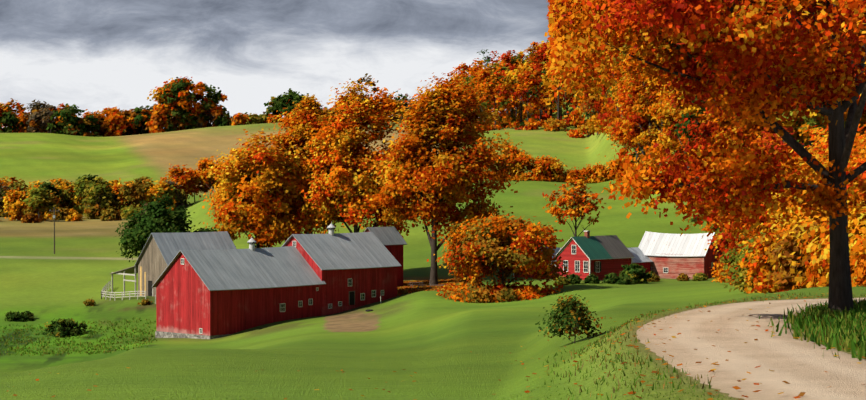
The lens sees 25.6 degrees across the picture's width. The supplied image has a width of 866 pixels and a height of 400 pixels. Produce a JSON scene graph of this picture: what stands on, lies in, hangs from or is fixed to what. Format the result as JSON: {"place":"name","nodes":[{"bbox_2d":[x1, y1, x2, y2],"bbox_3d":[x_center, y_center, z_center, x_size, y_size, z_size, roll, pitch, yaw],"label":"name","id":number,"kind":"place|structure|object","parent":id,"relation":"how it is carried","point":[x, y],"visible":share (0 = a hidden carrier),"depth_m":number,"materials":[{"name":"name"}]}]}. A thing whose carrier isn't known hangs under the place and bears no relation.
{"place":"outdoors","nodes":[
{"label":"outdoors","id":0,"kind":"place"},
{"bbox_2d":[0,0,549,131],"label":"sky","id":1,"kind":"structure","parent":0,"point":[92,55],"materials":[{"name":"grey"}]},
{"bbox_2d":[0,95,865,399],"bbox_3d":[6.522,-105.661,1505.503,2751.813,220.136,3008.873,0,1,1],"label":"ground","id":2,"kind":"structure","parent":0,"point":[428,341],"depth_m":238.07,"materials":[{"name":"green plant"}]},
{"bbox_2d":[0,98,55,133],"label":"treeline","id":3,"kind":"object","parent":2,"relation":"on","point":[20,120],"visible":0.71,"depth_m":1090.68,"materials":[{"name":"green plant"}]},
{"bbox_2d":[0,176,85,216],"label":"trees","id":4,"kind":"object","parent":2,"relation":"on","point":[63,189],"visible":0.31,"depth_m":624.74,"materials":[{"name":"orange plant"}]},
{"bbox_2d":[4,311,87,336],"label":"gully scrub","id":5,"kind":"object","parent":2,"relation":"on","point":[68,328],"visible":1,"depth_m":270.46,"materials":[{"name":"green plant"}]},
{"bbox_2d":[53,207,54,253],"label":"utility pole","id":6,"kind":"object","parent":2,"relation":"on","point":[54,229],"visible":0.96,"depth_m":408.76,"materials":[{"name":"brown wood"}]},
{"bbox_2d":[0,203,146,222],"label":"bushes","id":7,"kind":"object","parent":2,"relation":"on","point":[94,212],"visible":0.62,"depth_m":578.24,"materials":[{"name":"orange plant"}]},
{"bbox_2d":[0,317,156,356],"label":"gully rushes","id":8,"kind":"object","parent":2,"relation":"on","point":[51,351],"visible":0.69,"depth_m":263.21,"materials":[{"name":"green plant"}]},
{"bbox_2d":[41,103,158,134],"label":"treeline","id":9,"kind":"object","parent":2,"relation":"on","point":[137,119],"visible":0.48,"depth_m":1104.18,"materials":[{"name":"orange plant"}]},
{"bbox_2d":[46,103,159,136],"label":"treeline","id":10,"kind":"object","parent":2,"relation":"on","point":[87,124],"visible":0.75,"depth_m":1087.87,"materials":[{"name":"green plant"}]},
{"bbox_2d":[101,281,110,298],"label":"paddock fence","id":11,"kind":"object","parent":2,"relation":"on","point":[105,288],"visible":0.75,"depth_m":318.39,"materials":[{"name":"white wood"}]},
{"bbox_2d":[33,174,189,220],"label":"trees","id":12,"kind":"object","parent":2,"relation":"on","point":[96,191],"visible":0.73,"depth_m":616.11,"materials":[{"name":"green plant"}]},
{"bbox_2d":[101,291,145,300],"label":"paddock fence","id":13,"kind":"object","parent":2,"relation":"on","point":[122,294],"visible":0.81,"depth_m":301.27,"materials":[{"name":"white wood"}]},
{"bbox_2d":[3,156,247,220],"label":"trees","id":14,"kind":"object","parent":2,"relation":"on","point":[18,204],"visible":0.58,"depth_m":606.69,"materials":[{"name":"orange plant"}]},
{"bbox_2d":[115,194,194,261],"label":"green tree","id":15,"kind":"object","parent":2,"relation":"on","point":[158,217],"visible":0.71,"depth_m":341.79,"materials":[{"name":"green plant"}]},
{"bbox_2d":[134,231,235,296],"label":"grey barn","id":16,"kind":"structure","parent":2,"relation":"on","point":[158,253],"depth_m":300.30,"materials":[{"name":"metal"}]},
{"bbox_2d":[110,265,152,296],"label":"porch frame","id":17,"kind":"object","parent":16,"relation":"attached to","point":[129,270],"visible":0.35,"depth_m":305.90,"materials":[{"name":"beige wood"}]},
{"bbox_2d":[138,103,250,133],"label":"treeline","id":18,"kind":"object","parent":2,"relation":"on","point":[178,119],"visible":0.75,"depth_m":1088.18,"materials":[{"name":"orange plant"}]},
{"bbox_2d":[191,222,236,246],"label":"bush","id":19,"kind":"object","parent":2,"relation":"on","point":[205,230],"visible":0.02,"depth_m":351.44,"materials":[{"name":"green plant"}]},
{"bbox_2d":[152,238,325,338],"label":"barn","id":20,"kind":"structure","parent":2,"relation":"on","point":[206,294],"depth_m":263.93,"materials":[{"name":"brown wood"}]},
{"bbox_2d":[202,126,312,247],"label":"maple","id":21,"kind":"object","parent":2,"relation":"on","point":[257,208],"visible":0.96,"depth_m":308.81,"materials":[{"name":"orange plant"}]},
{"bbox_2d":[147,73,419,131],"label":"treeline","id":22,"kind":"object","parent":2,"relation":"on","point":[175,92],"visible":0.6,"depth_m":1087.67,"materials":[{"name":"orange plant"}]},
{"bbox_2d":[244,91,338,123],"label":"treeline","id":23,"kind":"object","parent":2,"relation":"on","point":[267,117],"visible":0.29,"depth_m":1108.16,"materials":[{"name":"green plant"}]},
{"bbox_2d":[266,94,373,233],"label":"maple","id":24,"kind":"object","parent":2,"relation":"on","point":[297,136],"visible":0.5,"depth_m":314.98,"materials":[{"name":"orange plant"}]},
{"bbox_2d":[281,222,400,315],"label":"red barn","id":25,"kind":"structure","parent":2,"relation":"on","point":[355,270],"depth_m":278.88,"materials":[{"name":"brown wood"}]},
{"bbox_2d":[296,77,409,236],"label":"maple","id":26,"kind":"object","parent":2,"relation":"on","point":[352,177],"visible":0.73,"depth_m":308.26,"materials":[{"name":"orange plant"}]},
{"bbox_2d":[364,226,406,285],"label":"barn","id":27,"kind":"structure","parent":2,"relation":"on","point":[392,240],"depth_m":300.35,"materials":[{"name":"metal"}]},
{"bbox_2d":[75,352,731,399],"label":"lawn grass","id":28,"kind":"structure","parent":2,"relation":"on","point":[580,386],"depth_m":34.07,"materials":[{"name":"green plant"}]},
{"bbox_2d":[82,223,733,305],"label":"shrubs","id":29,"kind":"object","parent":2,"relation":"on","point":[633,273],"visible":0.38,"depth_m":289.28,"materials":[{"name":"green plant"}]},
{"bbox_2d":[408,282,424,287],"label":"picnic table","id":30,"kind":"object","parent":2,"relation":"on","point":[410,284],"visible":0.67,"depth_m":296.12,"materials":[{"name":"brown wood"}]},
{"bbox_2d":[13,277,865,399],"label":"fallen leaves","id":31,"kind":"object","parent":2,"relation":"on","point":[409,289],"visible":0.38,"depth_m":55.69,"materials":[{"name":"orange plant"}]},
{"bbox_2d":[371,72,522,285],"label":"maple","id":32,"kind":"object","parent":2,"relation":"on","point":[423,178],"visible":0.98,"depth_m":296.11,"materials":[{"name":"orange plant"}]},
{"bbox_2d":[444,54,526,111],"bbox_3d":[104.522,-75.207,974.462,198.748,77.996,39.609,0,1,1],"label":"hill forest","id":33,"kind":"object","parent":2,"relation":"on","point":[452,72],"depth_m":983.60,"materials":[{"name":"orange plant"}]},
{"bbox_2d":[450,49,528,112],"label":"hill forest","id":34,"kind":"object","parent":2,"relation":"on","point":[487,58],"visible":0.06,"depth_m":1000.04,"materials":[{"name":"orange plant"}]},
{"bbox_2d":[449,52,536,112],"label":"hill forest","id":35,"kind":"object","parent":2,"relation":"on","point":[464,65],"visible":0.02,"depth_m":947.62,"materials":[{"name":"orange plant"}]},
{"bbox_2d":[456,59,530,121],"bbox_3d":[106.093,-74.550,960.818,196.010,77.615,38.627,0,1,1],"label":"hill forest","id":36,"kind":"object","parent":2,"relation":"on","point":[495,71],"depth_m":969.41,"materials":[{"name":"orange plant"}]},
{"bbox_2d":[427,209,569,302],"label":"round tree","id":37,"kind":"object","parent":2,"relation":"on","point":[501,244],"visible":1,"depth_m":265.41,"materials":[{"name":"orange plant"}]},
{"bbox_2d":[451,51,565,113],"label":"hill forest","id":38,"kind":"object","parent":2,"relation":"on","point":[520,52],"depth_m":916.00,"materials":[{"name":"orange plant"}]},
{"bbox_2d":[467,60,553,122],"bbox_3d":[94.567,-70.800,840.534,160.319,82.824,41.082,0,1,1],"label":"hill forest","id":39,"kind":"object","parent":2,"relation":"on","point":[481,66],"visible":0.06,"depth_m":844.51,"materials":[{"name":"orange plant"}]},
{"bbox_2d":[471,42,549,112],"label":"hill forest","id":40,"kind":"object","parent":2,"relation":"on","point":[532,43],"visible":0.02,"depth_m":926.02,"materials":[{"name":"orange plant"}]},
{"bbox_2d":[464,40,573,117],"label":"hill forest","id":41,"kind":"object","parent":2,"relation":"on","point":[467,73],"depth_m":898.66,"materials":[{"name":"orange plant"}]},
{"bbox_2d":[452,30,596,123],"bbox_3d":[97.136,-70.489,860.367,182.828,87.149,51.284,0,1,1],"label":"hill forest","id":42,"kind":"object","parent":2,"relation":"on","point":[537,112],"visible":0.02,"depth_m":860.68,"materials":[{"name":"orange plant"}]},
{"bbox_2d":[465,37,585,126],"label":"hill forest","id":43,"kind":"object","parent":2,"relation":"on","point":[493,96],"visible":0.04,"depth_m":832.55,"materials":[{"name":"orange plant"}]},
{"bbox_2d":[456,34,608,131],"bbox_3d":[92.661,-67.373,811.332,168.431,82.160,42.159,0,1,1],"label":"hill forest","id":44,"kind":"object","parent":2,"relation":"on","point":[512,67],"visible":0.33,"depth_m":816.27,"materials":[{"name":"orange plant"}]},
{"bbox_2d":[475,40,599,130],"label":"hill forest","id":45,"kind":"object","parent":2,"relation":"on","point":[496,85],"visible":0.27,"depth_m":794.78,"materials":[{"name":"orange plant"}]},
{"bbox_2d":[509,49,596,130],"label":"hill forest","id":46,"kind":"object","parent":2,"relation":"on","point":[557,124],"visible":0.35,"depth_m":773.26,"materials":[{"name":"orange plant"}]},
{"bbox_2d":[535,291,606,342],"bbox_3d":[4.619,4.106,64.241,2.125,2.089,2.493,-1,1,-41],"label":"lawn bush","id":47,"kind":"object","parent":2,"relation":"on","point":[572,316],"visible":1,"depth_m":63.82,"materials":[{"name":"green plant"}]},
{"bbox_2d":[542,176,605,236],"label":"thin tree","id":48,"kind":"object","parent":2,"relation":"on","point":[582,208],"visible":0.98,"depth_m":322.98,"materials":[{"name":"orange plant"}]},
{"bbox_2d":[583,49,602,119],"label":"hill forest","id":49,"kind":"object","parent":2,"relation":"on","point":[587,114],"visible":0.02,"depth_m":707.50,"materials":[{"name":"orange plant"}]},
{"bbox_2d":[555,235,634,279],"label":"farmhouse","id":50,"kind":"object","parent":2,"relation":"on","point":[600,257],"visible":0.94,"depth_m":296.90,"materials":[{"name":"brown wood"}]},
{"bbox_2d":[513,247,560,277],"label":"farmhouse wing","id":51,"kind":"structure","parent":50,"relation":"attached to","point":[557,249],"depth_m":301.77,"materials":[{"name":"grey"}]},
{"bbox_2d":[584,231,589,237],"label":"chimney","id":52,"kind":"object","parent":50,"relation":"on","point":[587,234],"visible":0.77,"depth_m":298.46,"materials":[{"name":"brick"}]},
{"bbox_2d":[564,35,638,137],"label":"hill forest","id":53,"kind":"object","parent":2,"relation":"on","point":[578,132],"visible":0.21,"depth_m":738.79,"materials":[{"name":"orange plant"}]},
{"bbox_2d":[480,121,729,231],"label":"hill hedge","id":54,"kind":"object","parent":2,"relation":"on","point":[542,168],"visible":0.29,"depth_m":536.27,"materials":[{"name":"orange plant"}]},
{"bbox_2d":[580,46,655,134],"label":"hill forest","id":55,"kind":"object","parent":2,"relation":"on","point":[591,102],"visible":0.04,"depth_m":699.26,"materials":[{"name":"orange plant"}]},
{"bbox_2d":[585,29,651,132],"bbox_3d":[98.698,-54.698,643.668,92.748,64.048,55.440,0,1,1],"label":"hill forest","id":56,"kind":"object","parent":2,"relation":"on","point":[603,101],"visible":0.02,"depth_m":656.06,"materials":[{"name":"orange plant"}]},
{"bbox_2d":[600,34,640,121],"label":"hill forest","id":57,"kind":"object","parent":2,"relation":"on","point":[615,113],"visible":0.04,"depth_m":600.40,"materials":[{"name":"orange plant"}]},
{"bbox_2d":[598,36,664,134],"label":"hill forest","id":58,"kind":"object","parent":2,"relation":"on","point":[606,117],"visible":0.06,"depth_m":587.22,"materials":[{"name":"orange plant"}]},
{"bbox_2d":[600,44,664,140],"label":"hill forest","id":59,"kind":"object","parent":2,"relation":"on","point":[615,95],"visible":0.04,"depth_m":572.70,"materials":[{"name":"orange plant"}]},
{"bbox_2d":[612,39,663,157],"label":"hill forest","id":60,"kind":"object","parent":2,"relation":"on","point":[622,154],"depth_m":544.12,"materials":[{"name":"orange plant"}]},
{"bbox_2d":[599,39,679,175],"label":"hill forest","id":61,"kind":"object","parent":2,"relation":"on","point":[618,133],"visible":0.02,"depth_m":526.85,"materials":[{"name":"orange plant"}]},
{"bbox_2d":[627,247,652,272],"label":"link shed","id":62,"kind":"structure","parent":2,"relation":"on","point":[640,258],"depth_m":305.98,"materials":[{"name":"metal"}]},
{"bbox_2d":[638,231,723,278],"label":"white roof barn","id":63,"kind":"structure","parent":2,"relation":"on","point":[671,256],"depth_m":305.74,"materials":[{"name":"white metal"}]},
{"bbox_2d":[525,292,865,399],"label":"verge grass","id":64,"kind":"structure","parent":2,"relation":"on","point":[636,341],"depth_m":40.97,"materials":[{"name":"green plant"}]},
{"bbox_2d":[544,0,865,312],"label":"maple","id":65,"kind":"object","parent":2,"relation":"on","point":[784,41],"visible":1,"depth_m":54.40,"materials":[{"name":"orange plant"}]},
{"bbox_2d":[627,11,802,165],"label":"hill forest","id":66,"kind":"object","parent":2,"relation":"on","point":[639,107],"visible":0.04,"depth_m":490.51,"materials":[{"name":"orange plant"}]},
{"bbox_2d":[611,30,862,180],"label":"hill forest","id":67,"kind":"object","parent":2,"relation":"on","point":[631,128],"visible":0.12,"depth_m":506.77,"materials":[{"name":"orange plant"}]},
{"bbox_2d":[642,11,861,171],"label":"hill forest","id":68,"kind":"object","parent":2,"relation":"on","point":[653,110],"visible":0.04,"depth_m":461.99,"materials":[{"name":"orange plant"}]},
{"bbox_2d":[661,49,846,174],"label":"hill forest","id":69,"kind":"object","parent":2,"relation":"on","point":[672,141],"depth_m":444.15,"materials":[{"name":"orange plant"}]},
{"bbox_2d":[650,48,865,194],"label":"hill forest","id":70,"kind":"object","parent":2,"relation":"on","point":[674,126],"visible":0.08,"depth_m":430.59,"materials":[{"name":"orange plant"}]},
{"bbox_2d":[671,48,865,222],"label":"hill forest","id":71,"kind":"object","parent":2,"relation":"on","point":[800,126],"visible":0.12,"depth_m":371.77,"materials":[{"name":"orange plant"}]},
{"bbox_2d":[705,119,865,293],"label":"roadside trees","id":72,"kind":"object","parent":2,"relation":"on","point":[763,264],"visible":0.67,"depth_m":146.97,"materials":[{"name":"orange plant"}]},
{"bbox_2d":[759,297,865,360],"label":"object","id":73,"kind":"object","parent":2,"relation":"on","point":[846,329],"visible":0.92,"depth_m":48.76,"materials":[{"name":"green plant"}]},
{"bbox_2d":[636,298,865,399],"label":"dirt road","id":74,"kind":"structure","parent":0,"point":[783,357],"depth_m":39.15,"materials":[{"name":"beige soil"}]}
]}

